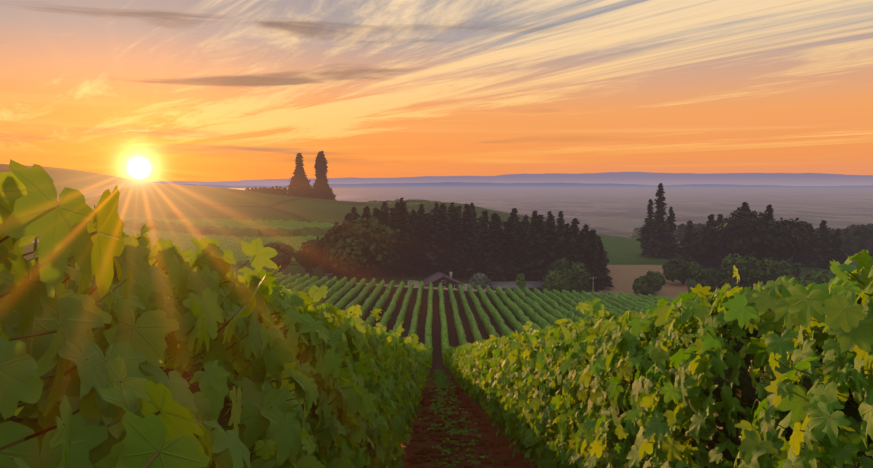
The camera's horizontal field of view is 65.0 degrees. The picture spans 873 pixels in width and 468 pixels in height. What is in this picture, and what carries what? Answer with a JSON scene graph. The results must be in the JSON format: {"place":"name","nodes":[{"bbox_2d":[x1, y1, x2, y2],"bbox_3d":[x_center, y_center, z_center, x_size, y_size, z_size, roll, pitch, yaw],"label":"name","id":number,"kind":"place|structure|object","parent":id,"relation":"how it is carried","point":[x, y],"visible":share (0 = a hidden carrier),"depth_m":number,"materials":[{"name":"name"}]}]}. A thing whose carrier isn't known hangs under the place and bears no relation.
{"place":"outdoors","nodes":[
{"label":"outdoors","id":0,"kind":"place"},
{"bbox_2d":[58,182,163,200],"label":"hill track","id":1,"kind":"structure","parent":0,"point":[95,192],"depth_m":362.21,"materials":[{"name":"beige soil"}]},
{"bbox_2d":[318,280,524,293],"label":"headland track path","id":2,"kind":"structure","parent":0,"point":[428,287],"depth_m":180.08,"materials":[{"name":"brown soil"}]},
{"bbox_2d":[0,164,872,467],"bbox_3d":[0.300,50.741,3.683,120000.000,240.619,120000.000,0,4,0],"label":"ground","id":3,"kind":"structure","parent":0,"point":[620,212],"depth_m":393.19,"materials":[{"name":"brown soil"}]},
{"bbox_2d":[119,216,340,265],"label":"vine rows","id":4,"kind":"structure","parent":3,"relation":"on","point":[182,241],"depth_m":283.13,"materials":[{"name":"green plant"}]},
{"bbox_2d":[38,199,439,236],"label":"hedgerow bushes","id":5,"kind":"object","parent":3,"relation":"on","point":[185,227],"visible":0.46,"depth_m":286.82,"materials":[{"name":"green plant"}]},
{"bbox_2d":[321,273,333,279],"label":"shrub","id":6,"kind":"object","parent":3,"relation":"on","point":[329,276],"visible":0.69,"depth_m":181.43,"materials":[{"name":"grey plant"}]},
{"bbox_2d":[0,266,872,467],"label":"vine rows","id":7,"kind":"object","parent":3,"relation":"on","point":[536,304],"visible":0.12,"depth_m":128.88,"materials":[{"name":"green plant"}]},
{"bbox_2d":[424,277,460,287],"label":"house","id":8,"kind":"structure","parent":3,"relation":"on","point":[446,283],"depth_m":201.15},
{"bbox_2d":[427,272,454,287],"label":"chimney","id":9,"kind":"object","parent":8,"relation":"attached to","point":[450,274],"visible":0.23,"depth_m":206.90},
{"bbox_2d":[419,271,463,285],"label":"roof","id":10,"kind":"structure","parent":8,"relation":"attached to","point":[432,278],"depth_m":204.31,"materials":[{"name":"grey"}]},
{"bbox_2d":[419,369,493,467],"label":"aisle weeds","id":11,"kind":"object","parent":3,"relation":"on","point":[442,378],"visible":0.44,"depth_m":16.61,"materials":[{"name":"green plant"}]},
{"bbox_2d":[405,387,512,467],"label":"soil clods","id":12,"kind":"object","parent":3,"relation":"on","point":[424,402],"visible":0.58,"depth_m":13.66,"materials":[{"name":"brown soil"}]},
{"bbox_2d":[133,212,872,273],"bbox_3d":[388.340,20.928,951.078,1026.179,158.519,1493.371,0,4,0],"label":"broadleaf trees","id":13,"kind":"object","parent":3,"relation":"on","point":[359,244],"visible":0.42,"depth_m":210.12,"materials":[{"name":"green plant"}]},
{"bbox_2d":[408,280,598,293],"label":"yard gravel","id":14,"kind":"structure","parent":3,"relation":"on","point":[416,283],"depth_m":212.84,"materials":[{"name":"grey gravel"}]},
{"bbox_2d":[468,272,543,289],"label":"garden shrubs","id":15,"kind":"object","parent":3,"relation":"on","point":[481,279],"visible":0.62,"depth_m":203.20,"materials":[{"name":"green plant"}]},
{"bbox_2d":[489,283,542,292],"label":"shed body","id":16,"kind":"structure","parent":3,"relation":"on","point":[512,289],"depth_m":204.89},
{"bbox_2d":[489,281,541,288],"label":"shed roofing","id":17,"kind":"object","parent":16,"relation":"attached to","point":[512,284],"visible":0.68,"depth_m":205.90,"materials":[{"name":"grey metal"}]},
{"bbox_2d":[513,273,532,292],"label":"garden conifer","id":18,"kind":"object","parent":3,"relation":"on","point":[520,282],"visible":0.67,"depth_m":197.38,"materials":[{"name":"green plant"}]},
{"bbox_2d":[245,151,872,288],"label":"conifer trees","id":19,"kind":"object","parent":3,"relation":"on","point":[440,239],"visible":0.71,"depth_m":227.78,"materials":[{"name":"green plant"}]},
{"bbox_2d":[278,205,844,292],"bbox_3d":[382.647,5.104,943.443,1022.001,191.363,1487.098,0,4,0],"label":"tree trunks","id":20,"kind":"object","parent":3,"relation":"on","point":[364,274],"depth_m":225.09,"materials":[{"name":"brown plant"}]},
{"bbox_2d":[542,253,835,294],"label":"bushes","id":21,"kind":"object","parent":3,"relation":"on","point":[560,275],"visible":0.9,"depth_m":208.16,"materials":[{"name":"green plant"}]},
{"bbox_2d":[674,207,872,260],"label":"trees","id":22,"kind":"object","parent":3,"relation":"on","point":[742,232],"visible":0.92,"depth_m":244.23,"materials":[{"name":"green plant"}]},
{"bbox_2d":[0,0,872,181],"label":"sky","id":23,"kind":"structure","parent":0,"point":[142,90],"materials":[{"name":"orange"}]},
{"bbox_2d":[153,172,872,185],"bbox_3d":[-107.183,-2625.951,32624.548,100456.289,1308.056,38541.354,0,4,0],"label":"mountains","id":24,"kind":"structure","parent":0,"point":[781,179],"depth_m":49629.54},
{"bbox_2d":[182,182,872,188],"bbox_3d":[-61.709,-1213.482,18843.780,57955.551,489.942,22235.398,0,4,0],"label":"mountains","id":25,"kind":"structure","parent":0,"point":[481,185],"depth_m":29364.49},
{"bbox_2d":[598,234,683,262],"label":"crop field","id":26,"kind":"structure","parent":0,"point":[617,249],"depth_m":302.94,"materials":[{"name":"green plant"}]},
{"bbox_2d":[599,265,689,299],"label":"bare field","id":27,"kind":"structure","parent":0,"point":[624,277],"depth_m":232.24,"materials":[{"name":"soil"}]},
{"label":"trellis posts","id":28,"kind":"object","parent":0,"visible":0},
{"bbox_2d":[0,159,432,467],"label":"vine leaves","id":29,"kind":"object","parent":28,"relation":"attached to","point":[130,324],"visible":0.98,"depth_m":1.34,"materials":[{"name":"green plant"}]},
{"bbox_2d":[441,249,872,467],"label":"vine leaves","id":30,"kind":"object","parent":28,"relation":"attached to","point":[535,430],"visible":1,"depth_m":3.24,"materials":[{"name":"green plant"}]}
]}

